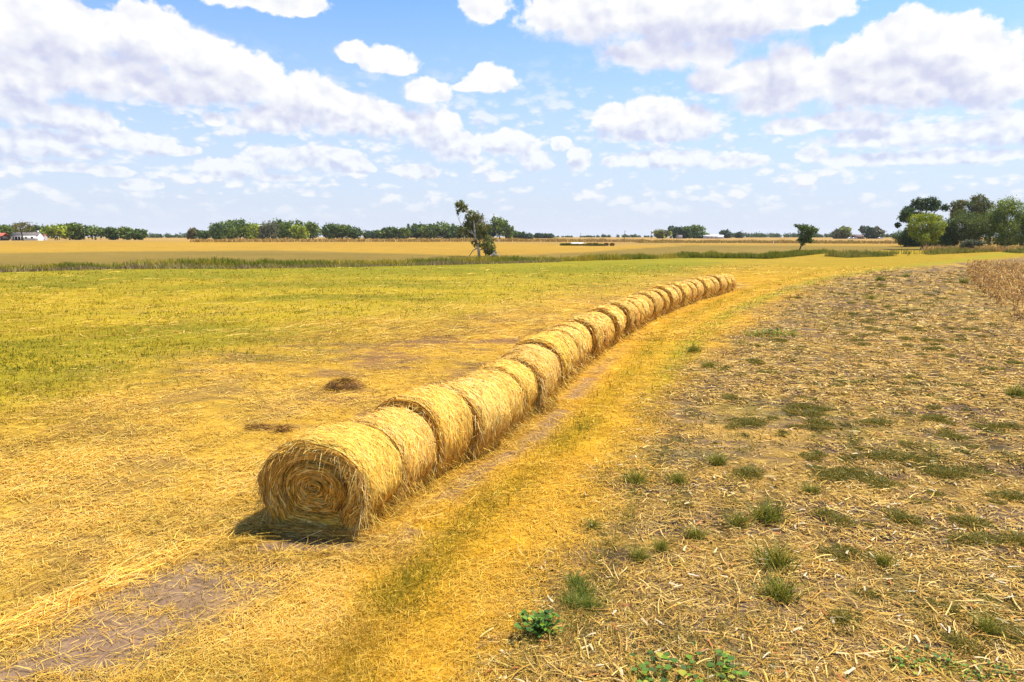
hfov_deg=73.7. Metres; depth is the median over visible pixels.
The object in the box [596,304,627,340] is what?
hay bale
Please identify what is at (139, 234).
broadleaf tree
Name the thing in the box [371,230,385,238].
broadleaf tree
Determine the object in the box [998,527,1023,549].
weed mat
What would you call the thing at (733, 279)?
hay bale
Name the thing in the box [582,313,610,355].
hay bale
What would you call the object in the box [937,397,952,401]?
weed mat
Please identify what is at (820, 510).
weed mat
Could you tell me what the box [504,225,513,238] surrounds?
broadleaf tree
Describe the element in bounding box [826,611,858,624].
weed mat
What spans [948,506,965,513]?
weed mat
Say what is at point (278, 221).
broadleaf tree
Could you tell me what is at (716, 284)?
hay bale
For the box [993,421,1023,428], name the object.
weed mat
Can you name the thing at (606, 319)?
hay bale
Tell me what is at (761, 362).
weed mat
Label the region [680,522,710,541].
grass tuft
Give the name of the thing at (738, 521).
grass tuft
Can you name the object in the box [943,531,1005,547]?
weed mat
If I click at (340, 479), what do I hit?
hay bale
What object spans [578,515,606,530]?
grass tuft
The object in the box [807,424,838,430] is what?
weed mat
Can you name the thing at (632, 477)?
grass tuft
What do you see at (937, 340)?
weed mat
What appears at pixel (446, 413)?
hay bale
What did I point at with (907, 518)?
weed mat
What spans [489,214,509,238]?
broadleaf tree
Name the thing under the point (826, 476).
weed mat
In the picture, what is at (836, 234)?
broadleaf tree
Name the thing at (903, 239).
bush
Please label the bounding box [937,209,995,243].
broadleaf tree
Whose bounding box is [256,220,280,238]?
broadleaf tree
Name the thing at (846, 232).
broadleaf tree
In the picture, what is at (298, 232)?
broadleaf tree
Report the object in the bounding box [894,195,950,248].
broadleaf tree
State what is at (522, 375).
hay bale
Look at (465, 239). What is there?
standing crop
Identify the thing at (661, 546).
grass tuft
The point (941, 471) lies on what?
weed mat
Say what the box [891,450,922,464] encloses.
weed mat
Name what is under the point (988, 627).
grass tuft
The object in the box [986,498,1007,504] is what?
weed mat
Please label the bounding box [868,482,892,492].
weed mat
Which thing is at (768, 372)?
weed mat
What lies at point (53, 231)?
broadleaf tree
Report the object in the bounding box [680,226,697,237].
broadleaf tree
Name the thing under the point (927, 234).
broadleaf tree
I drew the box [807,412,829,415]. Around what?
weed mat
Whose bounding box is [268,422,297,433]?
hay clump
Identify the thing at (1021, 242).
broadleaf tree
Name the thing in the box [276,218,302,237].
broadleaf tree
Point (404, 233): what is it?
broadleaf tree
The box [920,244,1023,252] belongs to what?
dry brush
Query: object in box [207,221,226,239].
broadleaf tree
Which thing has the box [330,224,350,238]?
broadleaf tree
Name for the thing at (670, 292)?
hay bale
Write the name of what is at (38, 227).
broadleaf tree
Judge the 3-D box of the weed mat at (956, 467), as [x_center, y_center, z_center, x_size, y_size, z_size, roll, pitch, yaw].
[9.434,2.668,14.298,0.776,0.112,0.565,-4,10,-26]
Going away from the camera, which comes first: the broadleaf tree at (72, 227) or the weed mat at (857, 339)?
the weed mat at (857, 339)
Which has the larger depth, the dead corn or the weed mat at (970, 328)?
the dead corn
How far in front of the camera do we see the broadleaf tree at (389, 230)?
589.02 m
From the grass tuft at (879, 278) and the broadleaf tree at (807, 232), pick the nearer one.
the grass tuft at (879, 278)
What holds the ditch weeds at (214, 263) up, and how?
on the ground at (50, 251)
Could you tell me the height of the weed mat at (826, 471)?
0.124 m
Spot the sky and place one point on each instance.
(564, 118)
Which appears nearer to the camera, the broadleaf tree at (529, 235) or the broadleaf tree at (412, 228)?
the broadleaf tree at (412, 228)
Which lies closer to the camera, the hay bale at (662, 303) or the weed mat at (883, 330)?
the weed mat at (883, 330)
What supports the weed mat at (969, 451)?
on the ground at (50, 251)
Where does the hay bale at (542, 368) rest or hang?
on the ground at (50, 251)
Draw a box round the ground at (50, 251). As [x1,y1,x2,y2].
[0,237,1023,681]
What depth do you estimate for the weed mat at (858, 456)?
15.17 m
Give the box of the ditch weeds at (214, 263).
[0,246,1006,272]
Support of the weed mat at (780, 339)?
on the ground at (50, 251)
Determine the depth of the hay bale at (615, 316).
30.87 m
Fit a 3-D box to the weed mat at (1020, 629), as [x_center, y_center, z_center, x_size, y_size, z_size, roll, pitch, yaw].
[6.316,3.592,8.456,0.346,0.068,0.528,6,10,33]
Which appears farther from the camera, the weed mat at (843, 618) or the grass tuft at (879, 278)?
the grass tuft at (879, 278)
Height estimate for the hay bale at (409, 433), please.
1.720 m
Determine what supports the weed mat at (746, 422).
on the ground at (50, 251)
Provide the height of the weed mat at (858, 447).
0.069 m
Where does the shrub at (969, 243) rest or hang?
on the ground at (50, 251)
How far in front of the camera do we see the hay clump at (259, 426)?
17.44 m
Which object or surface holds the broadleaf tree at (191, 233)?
on the ground at (50, 251)
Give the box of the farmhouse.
[11,231,43,239]
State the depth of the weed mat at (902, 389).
21.61 m
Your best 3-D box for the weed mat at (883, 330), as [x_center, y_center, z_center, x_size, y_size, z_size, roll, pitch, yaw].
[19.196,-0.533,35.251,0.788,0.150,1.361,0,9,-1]
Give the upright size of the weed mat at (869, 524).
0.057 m
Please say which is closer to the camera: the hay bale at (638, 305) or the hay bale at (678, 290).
the hay bale at (638, 305)
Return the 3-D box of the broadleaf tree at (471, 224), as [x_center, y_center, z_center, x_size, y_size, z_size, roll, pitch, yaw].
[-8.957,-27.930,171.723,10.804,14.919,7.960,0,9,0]
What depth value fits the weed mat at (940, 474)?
14.09 m
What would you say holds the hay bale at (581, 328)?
on the ground at (50, 251)
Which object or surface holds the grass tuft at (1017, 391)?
on the ground at (50, 251)
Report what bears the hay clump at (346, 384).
on the ground at (50, 251)
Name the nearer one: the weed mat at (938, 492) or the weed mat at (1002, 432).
the weed mat at (938, 492)
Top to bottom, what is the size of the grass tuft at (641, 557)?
0.234 m
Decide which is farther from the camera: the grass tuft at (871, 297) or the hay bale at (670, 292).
the grass tuft at (871, 297)
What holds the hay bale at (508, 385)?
on the ground at (50, 251)
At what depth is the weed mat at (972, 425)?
17.44 m
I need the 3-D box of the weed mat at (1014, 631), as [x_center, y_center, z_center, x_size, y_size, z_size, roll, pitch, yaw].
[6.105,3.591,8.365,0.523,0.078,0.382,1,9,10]
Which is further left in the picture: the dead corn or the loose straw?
the loose straw
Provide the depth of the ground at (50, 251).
18.13 m
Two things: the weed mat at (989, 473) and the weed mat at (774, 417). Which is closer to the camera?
the weed mat at (989, 473)
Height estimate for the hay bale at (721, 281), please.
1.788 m
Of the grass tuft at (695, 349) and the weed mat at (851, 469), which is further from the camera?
the grass tuft at (695, 349)
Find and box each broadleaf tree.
[0,224,19,239]
[8,221,36,240]
[21,226,39,231]
[34,224,49,237]
[40,223,69,239]
[59,222,84,239]
[71,225,89,239]
[85,224,105,239]
[103,226,119,239]
[115,226,132,239]
[127,228,147,239]
[187,227,198,238]
[194,230,210,238]
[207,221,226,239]
[221,220,241,238]
[227,218,253,238]
[242,222,263,238]
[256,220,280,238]
[264,217,286,238]
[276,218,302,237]
[289,224,308,238]
[302,220,321,238]
[317,222,340,238]
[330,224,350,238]
[344,226,366,238]
[362,230,377,238]
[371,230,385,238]
[381,226,397,238]
[393,227,413,238]
[406,222,428,238]
[414,223,439,238]
[431,220,453,238]
[444,225,468,238]
[454,200,497,256]
[483,224,496,237]
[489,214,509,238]
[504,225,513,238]
[512,230,525,238]
[523,232,533,238]
[538,233,555,237]
[651,229,672,238]
[668,225,683,237]
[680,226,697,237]
[690,224,705,237]
[695,231,706,237]
[719,229,732,237]
[734,231,742,237]
[793,224,819,249]
[830,228,842,238]
[839,226,851,238]
[858,225,880,238]
[870,226,886,238]
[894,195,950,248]
[905,211,947,246]
[935,217,959,246]
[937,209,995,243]
[949,192,994,233]
[981,195,1023,246]
[1015,211,1023,246]
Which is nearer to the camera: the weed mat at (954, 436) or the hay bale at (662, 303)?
the weed mat at (954, 436)
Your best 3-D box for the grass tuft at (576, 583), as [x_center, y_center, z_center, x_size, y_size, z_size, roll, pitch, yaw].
[0.944,3.385,9.363,0.830,0.238,1.217,0,9,0]
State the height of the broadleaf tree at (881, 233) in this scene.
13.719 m
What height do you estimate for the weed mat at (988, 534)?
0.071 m
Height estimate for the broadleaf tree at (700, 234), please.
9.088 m
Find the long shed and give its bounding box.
[703,235,723,238]
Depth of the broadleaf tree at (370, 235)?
588.34 m
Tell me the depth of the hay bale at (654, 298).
39.98 m
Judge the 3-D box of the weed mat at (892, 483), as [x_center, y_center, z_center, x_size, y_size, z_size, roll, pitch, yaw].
[7.279,2.780,13.587,0.617,0.117,1.116,-7,11,-40]
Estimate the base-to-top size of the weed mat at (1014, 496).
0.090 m
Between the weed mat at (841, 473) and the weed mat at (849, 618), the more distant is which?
the weed mat at (841, 473)
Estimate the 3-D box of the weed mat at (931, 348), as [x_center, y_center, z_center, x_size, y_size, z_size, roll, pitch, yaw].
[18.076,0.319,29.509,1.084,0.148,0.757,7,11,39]
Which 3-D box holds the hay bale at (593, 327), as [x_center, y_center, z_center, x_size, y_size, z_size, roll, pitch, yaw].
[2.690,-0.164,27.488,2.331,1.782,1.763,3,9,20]
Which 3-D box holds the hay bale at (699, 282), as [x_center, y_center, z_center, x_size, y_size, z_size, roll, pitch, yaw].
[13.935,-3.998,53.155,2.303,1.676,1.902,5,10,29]
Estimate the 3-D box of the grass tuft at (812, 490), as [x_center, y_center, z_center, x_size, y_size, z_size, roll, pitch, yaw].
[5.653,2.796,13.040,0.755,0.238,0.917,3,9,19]
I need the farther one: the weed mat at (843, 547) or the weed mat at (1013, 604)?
the weed mat at (843, 547)
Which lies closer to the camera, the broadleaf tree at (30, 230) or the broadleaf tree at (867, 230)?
the broadleaf tree at (30, 230)
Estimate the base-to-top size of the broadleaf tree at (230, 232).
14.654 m
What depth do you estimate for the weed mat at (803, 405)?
19.50 m
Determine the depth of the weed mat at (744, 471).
14.17 m
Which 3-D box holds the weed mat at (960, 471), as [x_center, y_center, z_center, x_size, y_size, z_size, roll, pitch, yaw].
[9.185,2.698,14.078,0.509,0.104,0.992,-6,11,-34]
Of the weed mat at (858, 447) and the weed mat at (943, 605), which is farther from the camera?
the weed mat at (858, 447)
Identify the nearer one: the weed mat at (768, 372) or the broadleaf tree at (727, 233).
the weed mat at (768, 372)
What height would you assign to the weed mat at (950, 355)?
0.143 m
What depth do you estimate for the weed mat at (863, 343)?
30.84 m
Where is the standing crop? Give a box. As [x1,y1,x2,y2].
[190,237,991,243]
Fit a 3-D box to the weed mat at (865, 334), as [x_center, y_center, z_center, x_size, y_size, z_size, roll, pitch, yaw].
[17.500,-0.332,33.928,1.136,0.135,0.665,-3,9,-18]
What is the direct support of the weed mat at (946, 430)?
on the ground at (50, 251)
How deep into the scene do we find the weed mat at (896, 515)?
11.77 m
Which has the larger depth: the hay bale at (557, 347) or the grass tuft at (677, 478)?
the hay bale at (557, 347)
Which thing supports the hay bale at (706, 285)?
on the ground at (50, 251)
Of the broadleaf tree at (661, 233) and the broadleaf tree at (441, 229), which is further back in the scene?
the broadleaf tree at (661, 233)
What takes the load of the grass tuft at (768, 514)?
on the ground at (50, 251)
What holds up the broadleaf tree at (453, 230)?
on the ground at (50, 251)
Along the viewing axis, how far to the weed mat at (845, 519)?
11.66 m
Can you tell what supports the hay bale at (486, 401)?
on the ground at (50, 251)
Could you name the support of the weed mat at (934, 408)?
on the ground at (50, 251)
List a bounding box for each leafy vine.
[618,636,759,681]
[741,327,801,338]
[871,639,973,681]
[940,653,1022,681]
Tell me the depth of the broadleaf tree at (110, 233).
417.98 m
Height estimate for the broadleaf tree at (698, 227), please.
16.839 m
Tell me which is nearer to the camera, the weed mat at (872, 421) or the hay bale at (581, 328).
the weed mat at (872, 421)
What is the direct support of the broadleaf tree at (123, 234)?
on the ground at (50, 251)
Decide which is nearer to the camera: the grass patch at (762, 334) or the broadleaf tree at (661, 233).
the grass patch at (762, 334)
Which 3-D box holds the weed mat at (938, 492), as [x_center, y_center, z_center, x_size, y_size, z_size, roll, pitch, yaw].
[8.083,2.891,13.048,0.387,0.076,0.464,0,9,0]
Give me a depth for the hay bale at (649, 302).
38.90 m
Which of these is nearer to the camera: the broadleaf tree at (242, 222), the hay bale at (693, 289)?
the hay bale at (693, 289)
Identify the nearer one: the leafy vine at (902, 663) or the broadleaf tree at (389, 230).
the leafy vine at (902, 663)
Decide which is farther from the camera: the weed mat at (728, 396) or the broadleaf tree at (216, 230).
the broadleaf tree at (216, 230)
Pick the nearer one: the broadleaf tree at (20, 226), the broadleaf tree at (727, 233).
the broadleaf tree at (20, 226)
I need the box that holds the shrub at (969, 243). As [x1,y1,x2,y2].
[958,239,986,248]
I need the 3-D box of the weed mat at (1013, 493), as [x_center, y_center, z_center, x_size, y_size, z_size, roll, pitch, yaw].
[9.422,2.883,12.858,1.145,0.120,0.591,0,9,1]
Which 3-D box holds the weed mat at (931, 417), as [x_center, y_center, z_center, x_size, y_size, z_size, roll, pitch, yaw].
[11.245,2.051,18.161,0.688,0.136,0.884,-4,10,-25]
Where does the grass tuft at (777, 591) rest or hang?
on the ground at (50, 251)
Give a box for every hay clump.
[240,420,282,431]
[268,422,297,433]
[317,374,368,390]
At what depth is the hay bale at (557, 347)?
21.77 m
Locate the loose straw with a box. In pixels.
[0,265,921,681]
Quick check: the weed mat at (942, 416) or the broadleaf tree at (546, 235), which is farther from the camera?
the broadleaf tree at (546, 235)
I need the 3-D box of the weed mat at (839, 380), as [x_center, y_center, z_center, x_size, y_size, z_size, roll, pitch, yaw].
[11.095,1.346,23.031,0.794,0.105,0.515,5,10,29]
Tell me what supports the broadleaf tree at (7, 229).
on the ground at (50, 251)
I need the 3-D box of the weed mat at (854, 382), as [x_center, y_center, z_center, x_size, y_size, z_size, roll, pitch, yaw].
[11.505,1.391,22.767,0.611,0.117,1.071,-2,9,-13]
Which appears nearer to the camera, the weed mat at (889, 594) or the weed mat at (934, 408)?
the weed mat at (889, 594)
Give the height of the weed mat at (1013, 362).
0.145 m
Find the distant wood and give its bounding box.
[147,231,901,237]
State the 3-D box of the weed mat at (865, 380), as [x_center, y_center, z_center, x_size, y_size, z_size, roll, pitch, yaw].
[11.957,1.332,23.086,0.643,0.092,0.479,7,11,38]
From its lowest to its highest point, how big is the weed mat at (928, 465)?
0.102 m
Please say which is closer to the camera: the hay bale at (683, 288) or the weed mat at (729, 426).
the weed mat at (729, 426)
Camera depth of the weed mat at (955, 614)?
8.86 m
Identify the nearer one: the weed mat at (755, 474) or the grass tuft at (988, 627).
the grass tuft at (988, 627)
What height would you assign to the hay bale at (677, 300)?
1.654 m
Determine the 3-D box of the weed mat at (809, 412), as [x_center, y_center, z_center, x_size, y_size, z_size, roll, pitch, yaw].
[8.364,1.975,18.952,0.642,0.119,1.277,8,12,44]
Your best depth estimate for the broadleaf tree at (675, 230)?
705.78 m
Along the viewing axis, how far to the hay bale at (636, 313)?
34.88 m
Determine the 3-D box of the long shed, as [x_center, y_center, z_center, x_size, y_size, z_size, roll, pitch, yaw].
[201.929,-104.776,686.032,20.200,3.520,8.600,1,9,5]
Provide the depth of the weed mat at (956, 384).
22.46 m
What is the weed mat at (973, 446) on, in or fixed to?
on the ground at (50, 251)
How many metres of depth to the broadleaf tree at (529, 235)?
629.11 m
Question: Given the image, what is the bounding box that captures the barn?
[0,233,8,240]
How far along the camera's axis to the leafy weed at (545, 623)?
8.37 m
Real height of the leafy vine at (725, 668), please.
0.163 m
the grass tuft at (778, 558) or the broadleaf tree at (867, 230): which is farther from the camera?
the broadleaf tree at (867, 230)
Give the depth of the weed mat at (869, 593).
9.36 m
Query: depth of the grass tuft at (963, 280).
71.84 m
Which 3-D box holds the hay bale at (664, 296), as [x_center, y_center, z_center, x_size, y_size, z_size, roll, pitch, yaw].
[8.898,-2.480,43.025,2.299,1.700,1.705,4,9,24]
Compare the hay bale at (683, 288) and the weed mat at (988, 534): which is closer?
the weed mat at (988, 534)
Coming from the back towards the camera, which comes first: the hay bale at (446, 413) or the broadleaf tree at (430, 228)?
the broadleaf tree at (430, 228)
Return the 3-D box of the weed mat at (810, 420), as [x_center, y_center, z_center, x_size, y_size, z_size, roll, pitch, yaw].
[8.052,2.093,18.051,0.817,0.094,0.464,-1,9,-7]
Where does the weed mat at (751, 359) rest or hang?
on the ground at (50, 251)
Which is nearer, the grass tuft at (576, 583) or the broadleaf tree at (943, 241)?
the grass tuft at (576, 583)
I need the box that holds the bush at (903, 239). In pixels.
[892,227,938,246]
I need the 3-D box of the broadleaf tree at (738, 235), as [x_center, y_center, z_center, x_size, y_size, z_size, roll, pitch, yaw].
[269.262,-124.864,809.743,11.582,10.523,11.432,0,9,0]
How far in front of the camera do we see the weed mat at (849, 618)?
8.70 m
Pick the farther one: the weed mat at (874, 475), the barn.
the barn
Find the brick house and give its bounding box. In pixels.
[851,234,863,238]
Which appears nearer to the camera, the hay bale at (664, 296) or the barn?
the hay bale at (664, 296)
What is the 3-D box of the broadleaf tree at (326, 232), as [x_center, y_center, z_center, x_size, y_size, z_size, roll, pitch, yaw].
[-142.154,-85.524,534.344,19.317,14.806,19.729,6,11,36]
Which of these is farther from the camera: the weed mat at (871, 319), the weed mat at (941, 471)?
the weed mat at (871, 319)
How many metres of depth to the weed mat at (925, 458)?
14.99 m
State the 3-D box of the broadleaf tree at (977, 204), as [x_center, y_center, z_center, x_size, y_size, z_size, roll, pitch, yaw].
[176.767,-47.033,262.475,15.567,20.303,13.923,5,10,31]
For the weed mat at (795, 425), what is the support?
on the ground at (50, 251)
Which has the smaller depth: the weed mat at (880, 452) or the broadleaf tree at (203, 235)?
the weed mat at (880, 452)
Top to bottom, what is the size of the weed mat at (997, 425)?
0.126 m
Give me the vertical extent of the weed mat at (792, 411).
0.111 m
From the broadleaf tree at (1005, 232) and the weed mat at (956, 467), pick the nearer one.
the weed mat at (956, 467)
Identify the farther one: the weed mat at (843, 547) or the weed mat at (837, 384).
the weed mat at (837, 384)
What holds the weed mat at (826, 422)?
on the ground at (50, 251)
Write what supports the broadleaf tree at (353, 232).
on the ground at (50, 251)
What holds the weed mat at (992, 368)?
on the ground at (50, 251)
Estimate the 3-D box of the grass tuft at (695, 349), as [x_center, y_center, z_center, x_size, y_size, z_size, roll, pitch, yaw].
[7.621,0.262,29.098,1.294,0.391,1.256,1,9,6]
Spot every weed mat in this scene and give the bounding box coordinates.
[721,393,744,401]
[723,423,743,429]
[724,416,771,423]
[730,466,758,476]
[734,419,765,427]
[737,463,765,480]
[745,358,762,362]
[750,360,764,365]
[756,369,786,374]
[766,415,779,419]
[767,338,788,341]
[782,406,805,415]
[783,402,824,409]
[785,423,807,428]
[797,451,822,462]
[798,408,823,416]
[802,417,827,422]
[804,464,828,470]
[806,506,835,517]
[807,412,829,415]
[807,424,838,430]
[807,473,853,483]
[809,544,854,565]
[810,406,835,411]
[811,466,848,477]
[812,419,836,425]
[812,450,826,457]
[819,604,864,634]
[820,468,857,479]
[823,512,860,528]
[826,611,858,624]
[827,383,846,387]
[828,543,875,559]
[829,465,869,475]
[830,379,850,382]
[844,338,865,341]
[845,380,868,385]
[845,474,905,488]
[847,454,864,458]
[848,586,887,599]
[850,446,873,450]
[853,417,893,425]
[855,333,874,335]
[856,342,871,346]
[856,379,873,381]
[857,472,886,478]
[858,520,875,528]
[861,318,880,320]
[863,452,894,462]
[867,448,894,459]
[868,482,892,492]
[874,329,893,332]
[876,505,925,530]
[879,590,897,599]
[889,514,925,522]
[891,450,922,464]
[897,388,912,391]
[898,439,926,448]
[898,495,938,505]
[901,374,920,380]
[905,455,937,462]
[911,462,949,468]
[917,346,941,350]
[918,338,948,342]
[918,596,964,612]
[919,414,948,422]
[919,468,953,477]
[923,404,942,409]
[924,467,968,479]
[924,489,946,496]
[926,414,951,418]
[930,433,974,440]
[932,466,982,479]
[937,382,971,386]
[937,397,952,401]
[937,426,960,437]
[939,595,972,622]
[939,625,992,661]
[942,353,959,357]
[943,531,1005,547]
[945,513,995,529]
[948,464,976,473]
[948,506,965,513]
[949,337,970,341]
[953,625,1010,652]
[957,450,980,453]
[961,328,982,329]
[962,443,989,448]
[967,423,1001,430]
[972,527,997,542]
[975,469,1006,477]
[977,366,1005,370]
[977,604,1013,617]
[980,488,1023,500]
[981,534,1023,545]
[982,421,1008,430]
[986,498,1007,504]
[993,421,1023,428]
[993,430,1013,436]
[994,627,1023,642]
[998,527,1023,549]
[999,492,1023,500]
[1001,597,1023,615]
[1004,360,1022,364]
[1006,623,1023,639]
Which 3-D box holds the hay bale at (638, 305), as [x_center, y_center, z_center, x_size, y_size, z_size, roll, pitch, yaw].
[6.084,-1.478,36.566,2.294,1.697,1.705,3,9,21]
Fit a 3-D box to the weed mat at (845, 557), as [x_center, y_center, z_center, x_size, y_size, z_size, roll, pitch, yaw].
[4.902,3.243,10.468,0.467,0.095,0.777,-6,11,-35]
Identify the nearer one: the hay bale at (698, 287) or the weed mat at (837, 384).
the weed mat at (837, 384)
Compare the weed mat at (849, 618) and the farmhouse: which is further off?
the farmhouse
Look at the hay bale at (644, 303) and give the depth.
37.52 m
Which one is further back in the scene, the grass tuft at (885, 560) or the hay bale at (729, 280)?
the hay bale at (729, 280)
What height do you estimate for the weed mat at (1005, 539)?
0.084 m
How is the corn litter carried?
on the ground at (50, 251)
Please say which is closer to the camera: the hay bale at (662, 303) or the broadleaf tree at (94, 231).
the hay bale at (662, 303)
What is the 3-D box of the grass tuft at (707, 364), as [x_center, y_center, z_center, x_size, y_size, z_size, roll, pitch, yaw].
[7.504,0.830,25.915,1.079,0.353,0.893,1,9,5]
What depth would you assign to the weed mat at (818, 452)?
15.34 m
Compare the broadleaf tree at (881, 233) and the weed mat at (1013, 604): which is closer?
the weed mat at (1013, 604)
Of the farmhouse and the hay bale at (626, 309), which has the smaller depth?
the hay bale at (626, 309)
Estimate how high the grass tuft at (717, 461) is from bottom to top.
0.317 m
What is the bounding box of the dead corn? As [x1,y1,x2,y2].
[981,258,1023,284]
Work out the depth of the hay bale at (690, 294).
49.21 m
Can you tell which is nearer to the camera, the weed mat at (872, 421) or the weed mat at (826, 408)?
the weed mat at (872, 421)
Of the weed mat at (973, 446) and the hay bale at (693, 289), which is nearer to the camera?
the weed mat at (973, 446)
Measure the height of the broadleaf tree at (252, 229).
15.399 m
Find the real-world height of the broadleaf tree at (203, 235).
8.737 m
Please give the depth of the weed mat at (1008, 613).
8.88 m
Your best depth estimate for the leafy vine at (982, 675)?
7.64 m
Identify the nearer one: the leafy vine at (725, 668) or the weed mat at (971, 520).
the leafy vine at (725, 668)
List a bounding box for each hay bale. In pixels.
[224,420,419,548]
[344,404,445,509]
[365,383,478,479]
[439,375,521,460]
[454,368,531,440]
[476,358,542,428]
[490,350,562,415]
[497,343,565,401]
[508,332,575,392]
[525,330,583,382]
[540,326,590,375]
[551,321,596,368]
[561,315,603,360]
[577,305,625,345]
[581,311,615,349]
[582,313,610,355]
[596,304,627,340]
[600,300,636,336]
[617,297,645,329]
[621,295,649,326]
[623,300,639,332]
[631,294,654,321]
[632,290,660,320]
[646,288,669,315]
[648,285,676,312]
[650,291,663,316]
[665,282,690,307]
[665,285,683,308]
[670,287,680,311]
[679,282,693,304]
[680,280,697,303]
[685,280,702,301]
[689,279,704,299]
[690,277,711,299]
[702,276,720,296]
[704,277,715,297]
[707,275,726,294]
[716,273,732,292]
[719,273,736,291]
[719,275,728,293]
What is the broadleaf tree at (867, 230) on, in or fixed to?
on the ground at (50, 251)
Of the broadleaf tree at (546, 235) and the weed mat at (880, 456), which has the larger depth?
the broadleaf tree at (546, 235)
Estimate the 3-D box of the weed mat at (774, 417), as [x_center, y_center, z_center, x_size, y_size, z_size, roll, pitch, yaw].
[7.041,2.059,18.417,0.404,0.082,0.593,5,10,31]
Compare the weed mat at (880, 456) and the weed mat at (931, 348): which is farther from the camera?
the weed mat at (931, 348)
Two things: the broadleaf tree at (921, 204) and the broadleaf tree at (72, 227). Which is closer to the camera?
the broadleaf tree at (921, 204)
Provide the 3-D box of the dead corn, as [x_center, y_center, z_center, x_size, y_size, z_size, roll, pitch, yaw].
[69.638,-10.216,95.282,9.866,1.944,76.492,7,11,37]
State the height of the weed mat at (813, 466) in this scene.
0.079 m
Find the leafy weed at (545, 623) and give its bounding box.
[514,609,568,637]
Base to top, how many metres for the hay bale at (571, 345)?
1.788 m
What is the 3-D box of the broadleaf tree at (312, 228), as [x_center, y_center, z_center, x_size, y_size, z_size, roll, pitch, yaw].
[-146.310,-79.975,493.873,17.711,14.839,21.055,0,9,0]
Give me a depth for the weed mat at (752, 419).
18.06 m
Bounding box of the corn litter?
[433,266,1023,681]
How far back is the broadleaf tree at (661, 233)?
688.57 m
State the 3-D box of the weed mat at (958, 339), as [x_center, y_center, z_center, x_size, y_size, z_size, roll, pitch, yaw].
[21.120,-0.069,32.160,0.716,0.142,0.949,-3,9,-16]
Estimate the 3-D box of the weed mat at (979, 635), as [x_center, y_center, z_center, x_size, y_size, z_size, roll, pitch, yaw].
[5.709,3.613,8.305,0.364,0.070,0.689,-4,10,-25]
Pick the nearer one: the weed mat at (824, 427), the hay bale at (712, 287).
the weed mat at (824, 427)
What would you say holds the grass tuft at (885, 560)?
on the ground at (50, 251)
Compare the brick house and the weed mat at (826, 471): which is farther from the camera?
the brick house
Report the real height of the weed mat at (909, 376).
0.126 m
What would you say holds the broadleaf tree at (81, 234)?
on the ground at (50, 251)
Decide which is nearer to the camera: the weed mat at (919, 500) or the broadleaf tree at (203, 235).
the weed mat at (919, 500)
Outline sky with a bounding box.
[0,0,1023,236]
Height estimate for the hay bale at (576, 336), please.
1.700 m
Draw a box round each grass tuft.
[557,563,608,611]
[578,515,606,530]
[612,465,653,484]
[621,537,667,563]
[645,535,679,552]
[662,468,692,486]
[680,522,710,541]
[682,343,703,352]
[688,447,733,465]
[697,359,722,367]
[719,506,759,531]
[719,561,833,607]
[736,494,806,525]
[739,529,821,578]
[794,480,824,495]
[863,546,904,568]
[865,294,879,298]
[873,274,890,280]
[957,277,970,283]
[965,603,1023,639]
[995,383,1023,398]
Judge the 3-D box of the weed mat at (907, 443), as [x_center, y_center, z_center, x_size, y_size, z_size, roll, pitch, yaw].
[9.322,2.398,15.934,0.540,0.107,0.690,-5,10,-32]
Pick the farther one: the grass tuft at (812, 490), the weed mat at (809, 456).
the weed mat at (809, 456)
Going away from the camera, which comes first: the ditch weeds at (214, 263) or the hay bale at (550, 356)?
the hay bale at (550, 356)
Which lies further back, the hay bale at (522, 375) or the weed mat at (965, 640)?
the hay bale at (522, 375)
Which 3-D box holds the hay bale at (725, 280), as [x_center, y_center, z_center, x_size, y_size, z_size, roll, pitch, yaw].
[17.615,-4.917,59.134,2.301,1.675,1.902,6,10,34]

